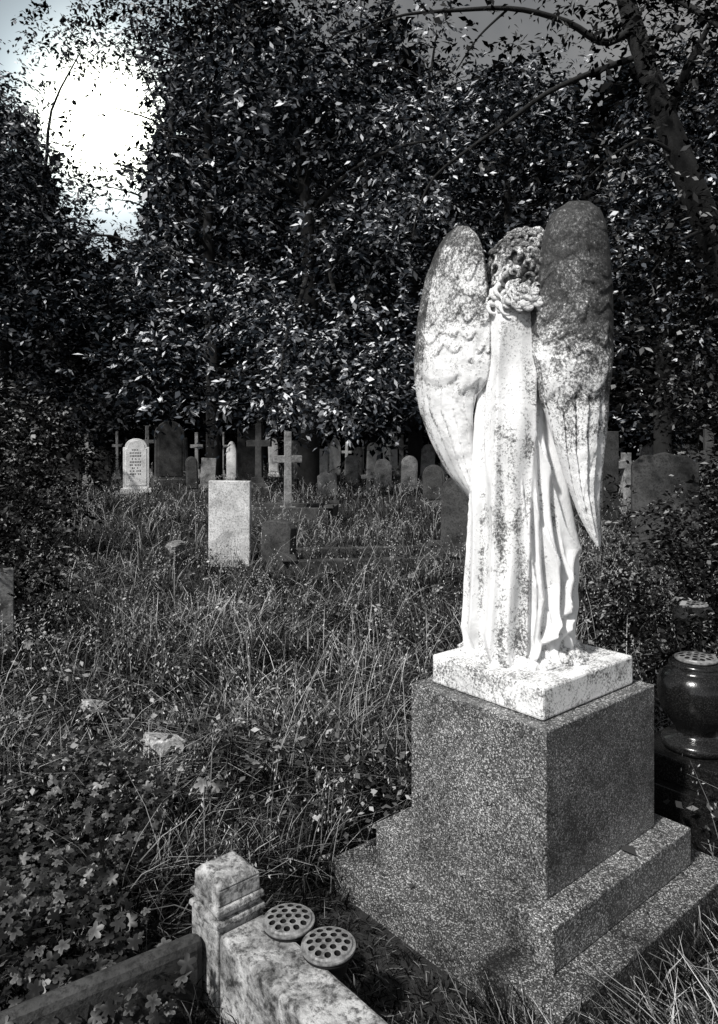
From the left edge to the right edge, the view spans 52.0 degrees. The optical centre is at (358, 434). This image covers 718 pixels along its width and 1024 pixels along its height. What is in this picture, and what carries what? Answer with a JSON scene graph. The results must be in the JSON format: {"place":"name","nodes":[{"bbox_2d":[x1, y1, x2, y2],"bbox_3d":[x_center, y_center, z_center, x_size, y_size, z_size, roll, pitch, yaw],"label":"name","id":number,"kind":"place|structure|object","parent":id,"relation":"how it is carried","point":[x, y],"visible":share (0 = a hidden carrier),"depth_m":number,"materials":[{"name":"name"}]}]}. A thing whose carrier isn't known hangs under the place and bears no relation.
{"place":"outdoors","nodes":[
{"label":"outdoors","id":0,"kind":"place"},
{"bbox_2d":[0,456,717,1023],"bbox_3d":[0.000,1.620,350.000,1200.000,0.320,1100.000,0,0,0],"label":"ground","id":1,"kind":"structure","parent":0,"point":[392,965],"depth_m":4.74,"materials":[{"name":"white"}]},
{"bbox_2d":[0,567,14,654],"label":"headstone","id":2,"kind":"object","parent":1,"relation":"on","point":[6,586],"visible":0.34,"depth_m":5.57,"materials":[{"name":"grey stone"}]},
{"bbox_2d":[0,98,90,345],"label":"woodland tree","id":3,"kind":"object","parent":1,"relation":"on","point":[19,286],"visible":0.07,"depth_m":35.69,"materials":[{"name":"black plant"}]},
{"bbox_2d":[0,371,98,514],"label":"shrub","id":4,"kind":"object","parent":1,"relation":"on","point":[18,407],"visible":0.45,"depth_m":14.38,"materials":[{"name":"black plant"}]},
{"bbox_2d":[0,488,108,649],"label":"shrub","id":5,"kind":"object","parent":1,"relation":"on","point":[18,597],"visible":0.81,"depth_m":6.23,"materials":[{"name":"black plant"}]},
{"bbox_2d":[0,70,117,473],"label":"woodland tree","id":6,"kind":"object","parent":1,"relation":"on","point":[5,319],"visible":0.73,"depth_m":25.23,"materials":[{"name":"black plant"}]},
{"bbox_2d":[0,0,238,314],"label":"overhanging branches","id":7,"kind":"object","parent":6,"relation":"attached to","point":[68,242],"visible":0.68,"depth_m":25.66,"materials":[{"name":"black plant"}]},
{"bbox_2d":[0,399,119,572],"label":"shrub","id":8,"kind":"object","parent":1,"relation":"on","point":[11,482],"visible":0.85,"depth_m":9.38,"materials":[{"name":"black plant"}]},
{"bbox_2d":[0,399,120,498],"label":"shrub","id":9,"kind":"object","parent":1,"relation":"on","point":[87,452],"visible":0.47,"depth_m":20.21,"materials":[{"name":"black plant"}]},
{"bbox_2d":[0,61,143,473],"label":"woodland tree","id":10,"kind":"object","parent":1,"relation":"on","point":[13,367],"visible":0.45,"depth_m":27.53,"materials":[{"name":"black plant"}]},
{"bbox_2d":[65,452,83,495],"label":"headstone","id":11,"kind":"object","parent":1,"relation":"on","point":[76,462],"visible":0.44,"depth_m":20.71,"materials":[{"name":"stone"}]},
{"bbox_2d":[82,436,94,484],"bbox_3d":[-8.774,0.907,23.823,0.524,1.820,0.453,-2,0,-3],"label":"stone cross","id":12,"kind":"object","parent":1,"relation":"on","point":[85,475],"visible":0.3,"depth_m":23.72,"materials":[{"name":"grey stone"}]},
{"bbox_2d":[80,699,107,711],"bbox_3d":[-1.429,1.464,3.968,0.107,0.060,0.110,19,-21,-40],"label":"stone fragment","id":13,"kind":"object","parent":1,"relation":"on","point":[85,702],"visible":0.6,"depth_m":3.93,"materials":[{"name":"grey stone"}]},
{"bbox_2d":[92,452,113,493],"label":"headstone","id":14,"kind":"object","parent":1,"relation":"on","point":[105,475],"visible":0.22,"depth_m":21.54,"materials":[{"name":"stone"}]},
{"bbox_2d":[15,247,199,464],"bbox_3d":[-12.073,-3.381,33.823,8.926,11.013,10.192,0,0,0],"label":"woodland tree","id":15,"kind":"object","parent":1,"relation":"on","point":[110,436],"visible":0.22,"depth_m":33.61,"materials":[{"name":"black plant"}]},
{"bbox_2d":[111,431,122,479],"bbox_3d":[-8.853,0.854,27.001,0.416,1.955,0.359,-1,0,6],"label":"stone cross","id":16,"kind":"object","parent":1,"relation":"on","point":[117,471],"visible":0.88,"depth_m":26.95,"materials":[{"name":"grey stone"}]},
{"bbox_2d":[120,438,150,494],"bbox_3d":[-6.283,0.974,20.769,0.881,1.737,0.220,0,0,-14],"label":"headstone","id":17,"kind":"object","parent":1,"relation":"on","point":[135,460],"visible":0.89,"depth_m":20.71,"materials":[{"name":"white stone"}]},
{"bbox_2d":[144,426,153,477],"bbox_3d":[-7.763,0.744,27.000,0.535,2.144,0.462,0,0,-21],"label":"stone cross","id":18,"kind":"object","parent":1,"relation":"on","point":[147,441],"visible":0.37,"depth_m":26.95,"materials":[{"name":"grey stone"}]},
{"bbox_2d":[54,0,264,439],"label":"woodland tree","id":19,"kind":"object","parent":1,"relation":"on","point":[128,406],"visible":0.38,"depth_m":30.75,"materials":[{"name":"black plant"}]},
{"bbox_2d":[143,732,184,756],"bbox_3d":[-0.935,1.480,3.507,0.156,0.086,0.160,16,-16,-27],"label":"stone fragment","id":20,"kind":"object","parent":1,"relation":"on","point":[156,738],"visible":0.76,"depth_m":3.46,"materials":[{"name":"grey stone"}]},
{"bbox_2d":[150,421,185,487],"bbox_3d":[-5.959,0.664,23.143,1.097,2.190,1.198,0,0,-20],"label":"headstone","id":21,"kind":"object","parent":1,"relation":"on","point":[169,453],"visible":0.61,"depth_m":22.88,"materials":[{"name":"stone"}]},
{"bbox_2d":[165,540,184,552],"bbox_3d":[-2.392,1.465,9.602,0.200,0.108,0.195,12,22,43],"label":"stone fragment","id":22,"kind":"object","parent":1,"relation":"on","point":[176,543],"visible":0.86,"depth_m":9.55,"materials":[{"name":"grey stone"}]},
{"bbox_2d":[184,438,187,477],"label":"headstone","id":23,"kind":"object","parent":1,"relation":"on","point":[185,449],"visible":0.11,"depth_m":23.76,"materials":[{"name":"grey stone"}]},
{"bbox_2d":[185,456,199,493],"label":"headstone","id":24,"kind":"object","parent":1,"relation":"on","point":[191,463],"visible":0.71,"depth_m":19.69,"materials":[{"name":"stone"}]},
{"bbox_2d":[0,851,387,1023],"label":"grave kerb corner","id":25,"kind":"object","parent":1,"relation":"on","point":[248,968],"visible":0.97,"depth_m":1.97,"materials":[{"name":"stone"}]},
{"bbox_2d":[262,903,314,946],"bbox_3d":[-0.198,1.392,2.076,0.148,0.076,0.148,0,0,0],"label":"flower holder","id":26,"kind":"object","parent":25,"relation":"on","point":[288,922],"visible":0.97,"depth_m":2.06,"materials":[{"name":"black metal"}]},
{"bbox_2d":[301,926,355,979],"bbox_3d":[-0.082,1.392,1.974,0.148,0.076,0.148,0,0,0],"label":"flower holder","id":27,"kind":"object","parent":25,"relation":"on","point":[331,949],"visible":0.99,"depth_m":1.95,"materials":[{"name":"grey metal"}]},
{"bbox_2d":[190,432,203,478],"bbox_3d":[-5.935,0.856,27.002,0.535,1.874,0.462,-1,0,9],"label":"stone cross","id":28,"kind":"object","parent":1,"relation":"on","point":[196,449],"visible":0.45,"depth_m":26.95,"materials":[{"name":"grey stone"}]},
{"bbox_2d":[199,458,216,488],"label":"headstone","id":29,"kind":"object","parent":1,"relation":"on","point":[208,468],"visible":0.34,"depth_m":20.73,"materials":[{"name":"grey stone"}]},
{"bbox_2d":[32,0,386,479],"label":"woodland tree","id":30,"kind":"object","parent":1,"relation":"on","point":[209,254],"visible":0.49,"depth_m":24.40,"materials":[{"name":"black plant"}]},
{"bbox_2d":[222,432,227,479],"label":"stone cross","id":31,"kind":"object","parent":1,"relation":"on","point":[224,445],"visible":0.23,"depth_m":26.95,"materials":[{"name":"grey stone"}]},
{"bbox_2d":[208,480,250,566],"bbox_3d":[-1.629,1.194,9.296,0.531,1.230,0.090,1,2,5],"label":"headstone","id":32,"kind":"object","parent":1,"relation":"on","point":[230,511],"visible":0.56,"depth_m":9.25,"materials":[{"name":"stone"}]},
{"bbox_2d":[225,441,236,479],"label":"headstone","id":33,"kind":"object","parent":1,"relation":"on","point":[231,461],"visible":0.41,"depth_m":26.08,"materials":[{"name":"white stone"}]},
{"bbox_2d":[235,425,254,480],"bbox_3d":[-3.801,0.743,24.923,0.746,2.169,0.719,0,0,-6],"label":"headstone","id":34,"kind":"object","parent":1,"relation":"on","point":[245,459],"visible":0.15,"depth_m":24.77,"materials":[{"name":"stone"}]},
{"bbox_2d":[246,423,275,491],"bbox_3d":[-2.814,0.718,20.769,0.777,2.069,0.671,0,0,11],"label":"stone cross","id":35,"kind":"object","parent":1,"relation":"on","point":[259,443],"visible":0.77,"depth_m":20.68,"materials":[{"name":"grey stone"}]},
{"bbox_2d":[157,22,381,469],"bbox_3d":[-4.376,-9.177,32.961,10.750,21.921,10.695,0,0,36],"label":"woodland tree","id":36,"kind":"object","parent":1,"relation":"on","point":[262,420],"visible":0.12,"depth_m":32.25,"materials":[{"name":"black plant"}]},
{"bbox_2d":[268,438,278,476],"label":"headstone","id":37,"kind":"object","parent":1,"relation":"on","point":[273,467],"visible":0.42,"depth_m":28.87,"materials":[{"name":"white stone"}]},
{"bbox_2d":[260,519,296,571],"bbox_3d":[-0.984,1.421,8.995,0.414,0.762,0.160,3,1,26],"label":"headstone","id":38,"kind":"object","parent":1,"relation":"on","point":[278,533],"visible":0.69,"depth_m":8.93,"materials":[{"name":"stone"}]},
{"bbox_2d":[76,0,487,490],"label":"woodland tree","id":39,"kind":"object","parent":1,"relation":"on","point":[292,99],"visible":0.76,"depth_m":20.66,"materials":[{"name":"black plant"}]},
{"bbox_2d":[91,57,495,466],"bbox_3d":[-1.870,-4.667,18.723,10.275,10.972,6.740,0,0,0],"label":"hanging bough","id":40,"kind":"object","parent":39,"relation":"attached to","point":[299,396],"visible":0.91,"depth_m":18.12,"materials":[{"name":"black plant"}]},
{"bbox_2d":[274,432,301,506],"bbox_3d":[-1.325,0.900,13.729,0.574,1.916,0.496,0,0,-9],"label":"stone cross","id":41,"kind":"object","parent":1,"relation":"on","point":[287,458],"visible":0.63,"depth_m":13.67,"materials":[{"name":"grey stone"}]},
{"bbox_2d":[292,441,297,478],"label":"headstone","id":42,"kind":"object","parent":1,"relation":"on","point":[294,451],"visible":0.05,"depth_m":26.98,"materials":[{"name":"grey stone"}]},
{"bbox_2d":[251,500,340,526],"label":"grave kerb","id":43,"kind":"structure","parent":1,"relation":"on","point":[330,508],"depth_m":13.49,"materials":[{"name":"stone"}]},
{"bbox_2d":[320,449,327,473],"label":"headstone","id":44,"kind":"object","parent":1,"relation":"on","point":[324,460],"visible":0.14,"depth_m":26.97,"materials":[{"name":"white stone"}]},
{"bbox_2d":[229,0,421,470],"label":"woodland tree","id":45,"kind":"object","parent":1,"relation":"on","point":[348,199],"visible":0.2,"depth_m":33.73,"materials":[{"name":"black plant"}]},
{"bbox_2d":[316,472,337,496],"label":"headstone","id":46,"kind":"object","parent":1,"relation":"on","point":[327,477],"visible":0.71,"depth_m":19.70,"materials":[{"name":"grey stone"}]},
{"bbox_2d":[328,443,329,472],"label":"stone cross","id":47,"kind":"object","parent":1,"relation":"on","point":[328,456],"visible":0.12,"depth_m":32.36,"materials":[{"name":"grey stone"}]},
{"bbox_2d":[329,438,340,474],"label":"headstone","id":48,"kind":"object","parent":1,"relation":"on","point":[334,457],"visible":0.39,"depth_m":29.41,"materials":[{"name":"white stone"}]},
{"bbox_2d":[341,442,351,473],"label":"stone cross","id":49,"kind":"object","parent":1,"relation":"on","point":[346,451],"visible":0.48,"depth_m":29.40,"materials":[{"name":"grey stone"}]},
{"bbox_2d":[345,455,359,482],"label":"headstone","id":50,"kind":"object","parent":1,"relation":"on","point":[351,463],"visible":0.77,"depth_m":24.88,"materials":[{"name":"grey stone"}]},
{"bbox_2d":[0,533,708,1023],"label":"broadleaf ground cover","id":51,"kind":"object","parent":1,"relation":"on","point":[14,919],"visible":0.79,"depth_m":2.44,"materials":[{"name":"grey plant"}]},
{"bbox_2d":[0,9,717,464],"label":"distant woodland","id":52,"kind":"object","parent":1,"relation":"on","point":[610,99],"visible":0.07,"depth_m":41.62,"materials":[{"name":"black"}]},
{"bbox_2d":[0,463,717,897],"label":"weeds","id":53,"kind":"object","parent":1,"relation":"on","point":[346,809],"visible":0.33,"depth_m":3.79,"materials":[{"name":"grey plant"}]},
{"bbox_2d":[354,447,363,475],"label":"headstone","id":54,"kind":"object","parent":1,"relation":"on","point":[358,450],"visible":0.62,"depth_m":27.86,"materials":[{"name":"grey stone"}]},
{"bbox_2d":[11,0,717,452],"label":"leaning tree","id":55,"kind":"object","parent":1,"relation":"on","point":[699,206],"visible":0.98,"depth_m":7.50,"materials":[{"name":"black plant"}]},
{"bbox_2d":[15,358,717,468],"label":"understorey bushes","id":56,"kind":"object","parent":1,"relation":"on","point":[121,441],"visible":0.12,"depth_m":35.78,"materials":[{"name":"black plant"}]},
{"bbox_2d":[360,469,377,495],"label":"stone cross","id":57,"kind":"object","parent":1,"relation":"on","point":[368,476],"visible":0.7,"depth_m":18.79,"materials":[{"name":"grey stone"}]},
{"bbox_2d":[364,443,378,474],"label":"headstone","id":58,"kind":"object","parent":1,"relation":"on","point":[371,460],"visible":0.5,"depth_m":29.39,"materials":[{"name":"white stone"}]},
{"bbox_2d":[280,540,463,579],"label":"grave kerb","id":59,"kind":"structure","parent":1,"relation":"on","point":[286,563],"depth_m":8.76,"materials":[{"name":"stone"}]},
{"bbox_2d":[372,459,393,487],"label":"headstone","id":60,"kind":"object","parent":1,"relation":"on","point":[383,467],"visible":0.81,"depth_m":23.08,"materials":[{"name":"grey stone"}]},
{"bbox_2d":[383,444,390,464],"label":"headstone","id":61,"kind":"object","parent":1,"relation":"on","point":[388,452],"visible":0.21,"depth_m":29.38,"materials":[{"name":"white stone"}]},
{"bbox_2d":[388,436,398,470],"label":"headstone","id":62,"kind":"object","parent":1,"relation":"on","point":[394,458],"visible":0.38,"depth_m":32.35,"materials":[{"name":"grey stone"}]},
{"bbox_2d":[393,435,407,475],"bbox_3d":[1.663,0.914,28.929,0.700,1.820,0.605,0,0,6],"label":"stone cross","id":63,"kind":"object","parent":1,"relation":"on","point":[402,446],"visible":0.51,"depth_m":28.85,"materials":[{"name":"grey stone"}]},
{"bbox_2d":[260,0,553,477],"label":"woodland tree","id":64,"kind":"object","parent":1,"relation":"on","point":[415,442],"visible":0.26,"depth_m":26.39,"materials":[{"name":"black plant"}]},
{"bbox_2d":[399,456,417,490],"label":"headstone","id":65,"kind":"object","parent":1,"relation":"on","point":[409,466],"visible":0.7,"depth_m":21.54,"materials":[{"name":"grey stone"}]},
{"bbox_2d":[420,444,435,478],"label":"headstone","id":66,"kind":"object","parent":1,"relation":"on","point":[428,451],"visible":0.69,"depth_m":26.07,"materials":[{"name":"grey stone"}]},
{"bbox_2d":[421,465,444,504],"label":"headstone","id":67,"kind":"object","parent":1,"relation":"on","point":[433,476],"visible":0.66,"depth_m":16.14,"materials":[{"name":"stone"}]},
{"bbox_2d":[440,460,446,473],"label":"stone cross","id":68,"kind":"object","parent":1,"relation":"on","point":[442,466],"visible":0.09,"depth_m":29.94,"materials":[{"name":"grey stone"}]},
{"bbox_2d":[440,477,468,568],"bbox_3d":[1.188,1.147,8.898,0.488,1.304,0.216,1,0,17],"label":"headstone","id":69,"kind":"object","parent":1,"relation":"on","point":[454,506],"visible":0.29,"depth_m":8.85,"materials":[{"name":"stone"}]},
{"bbox_2d":[329,56,616,424],"bbox_3d":[4.845,-7.228,32.691,12.505,18.347,9.354,0,0,0],"label":"woodland tree","id":70,"kind":"object","parent":1,"relation":"on","point":[488,188],"visible":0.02,"depth_m":32.69,"materials":[{"name":"black plant"}]},
{"bbox_2d":[360,20,675,460],"bbox_3d":[5.548,-6.205,25.983,11.630,16.274,11.382,0,0,0],"label":"woodland tree","id":71,"kind":"object","parent":1,"relation":"on","point":[510,223],"visible":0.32,"depth_m":24.99,"materials":[{"name":"black plant"}]},
{"bbox_2d":[333,677,717,1023],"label":"granite pedestal","id":72,"kind":"object","parent":1,"relation":"on","point":[538,824],"visible":0.91,"depth_m":2.32,"materials":[{"name":"grey stone"}]},
{"bbox_2d":[414,201,631,719],"bbox_3d":[0.567,0.043,2.659,0.535,1.671,0.688,0,0,-40],"label":"angel statue","id":73,"kind":"object","parent":72,"relation":"on","point":[521,350],"visible":1,"depth_m":2.49,"materials":[{"name":"stone"}]},
{"bbox_2d":[380,845,673,933],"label":"fallen leaves","id":74,"kind":"object","parent":72,"relation":"on","point":[629,849],"visible":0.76,"depth_m":2.44,"materials":[{"name":"white plant"}]},
{"bbox_2d":[421,106,707,428],"bbox_3d":[8.178,-5.665,28.763,11.291,15.056,9.904,0,0,0],"label":"woodland tree","id":75,"kind":"object","parent":1,"relation":"on","point":[542,191],"visible":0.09,"depth_m":27.96,"materials":[{"name":"black plant"}]},
{"bbox_2d":[499,67,717,460],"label":"woodland tree","id":76,"kind":"object","parent":1,"relation":"on","point":[659,446],"visible":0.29,"depth_m":23.71,"materials":[{"name":"black plant"}]},
{"bbox_2d":[601,431,627,531],"bbox_3d":[4.301,0.884,12.857,0.417,1.884,0.718,0,0,-17],"label":"headstone","id":77,"kind":"object","parent":1,"relation":"on","point":[611,462],"visible":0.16,"depth_m":12.71,"materials":[{"name":"stone"}]},
{"bbox_2d":[619,453,631,492],"bbox_3d":[7.529,1.170,20.769,0.914,1.322,0.789,0,0,-17],"label":"stone cross","id":78,"kind":"object","parent":1,"relation":"on","point":[624,467],"visible":0.27,"depth_m":20.67,"materials":[{"name":"grey stone"}]},
{"bbox_2d":[620,474,630,510],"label":"headstone","id":79,"kind":"object","parent":1,"relation":"on","point":[627,493],"visible":0.19,"depth_m":16.14,"materials":[{"name":"grey stone"}]},
{"bbox_2d":[578,554,677,604],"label":"grave kerb","id":80,"kind":"structure","parent":1,"relation":"on","point":[598,558],"depth_m":7.39,"materials":[{"name":"stone"}]},
{"bbox_2d":[576,558,680,661],"bbox_3d":[1.694,1.302,5.157,1.110,0.957,1.155,0,0,-34],"label":"shrub","id":81,"kind":"object","parent":1,"relation":"on","point":[605,618],"visible":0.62,"depth_m":5.10,"materials":[{"name":"black plant"}]},
{"bbox_2d":[640,445,653,455],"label":"headstone","id":82,"kind":"object","parent":1,"relation":"on","point":[648,450],"visible":0.23,"depth_m":26.92,"materials":[{"name":"grey stone"}]},
{"bbox_2d":[578,3,717,376],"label":"woodland tree","id":83,"kind":"object","parent":1,"relation":"on","point":[680,64],"visible":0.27,"depth_m":21.82,"materials":[{"name":"black plant"}]},
{"bbox_2d":[580,474,717,653],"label":"shrub","id":84,"kind":"object","parent":1,"relation":"on","point":[688,573],"visible":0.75,"depth_m":5.64,"materials":[{"name":"black plant"}]},
{"bbox_2d":[582,424,717,581],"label":"shrub","id":85,"kind":"object","parent":1,"relation":"on","point":[706,481],"visible":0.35,"depth_m":7.87,"materials":[{"name":"black plant"}]},
{"bbox_2d":[609,61,717,467],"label":"woodland tree","id":86,"kind":"object","parent":1,"relation":"on","point":[644,353],"visible":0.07,"depth_m":31.75,"materials":[{"name":"black plant"}]},
{"bbox_2d":[624,452,706,580],"bbox_3d":[3.198,0.930,7.714,0.808,1.493,0.383,0,0,14],"label":"headstone","id":87,"kind":"object","parent":1,"relation":"on","point":[651,479],"visible":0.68,"depth_m":7.65,"materials":[{"name":"stone"}]},
{"bbox_2d":[614,575,717,725],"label":"shrub","id":88,"kind":"object","parent":1,"relation":"on","point":[685,638],"visible":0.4,"depth_m":4.10,"materials":[{"name":"black plant"}]},
{"bbox_2d":[626,358,717,493],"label":"shrub","id":89,"kind":"object","parent":1,"relation":"on","point":[680,424],"visible":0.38,"depth_m":15.85,"materials":[{"name":"black plant"}]},
{"bbox_2d":[643,649,717,706],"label":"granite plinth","id":90,"kind":"structure","parent":1,"relation":"on","point":[655,687],"depth_m":4.46,"materials":[{"name":"black stone"}]},
{"bbox_2d":[654,724,717,858],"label":"granite plinth","id":91,"kind":"structure","parent":1,"relation":"on","point":[673,783],"depth_m":2.83,"materials":[{"name":"black stone"}]},
{"bbox_2d":[657,651,717,759],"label":"granite flower vase","id":92,"kind":"object","parent":91,"relation":"on","point":[687,687],"visible":1,"depth_m":2.91,"materials":[{"name":"black stone"}]},
{"bbox_2d":[690,429,717,516],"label":"stone cross","id":93,"kind":"object","parent":1,"relation":"on","point":[706,437],"visible":0.2,"depth_m":14.02,"materials":[{"name":"grey stone"}]},
{"bbox_2d":[0,0,717,435],"label":"sky","id":94,"kind":"structure","parent":0,"point":[84,116],"materials":[{"name":"white"}]},
{"bbox_2d":[672,600,715,653],"bbox_3d":[2.000,1.159,4.400,0.240,0.322,0.240,0,0,0],"label":"granite flower vase","id":95,"kind":"object","parent":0,"point":[698,607],"visible":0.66,"depth_m":4.33,"materials":[{"name":"black stone"}]}
]}

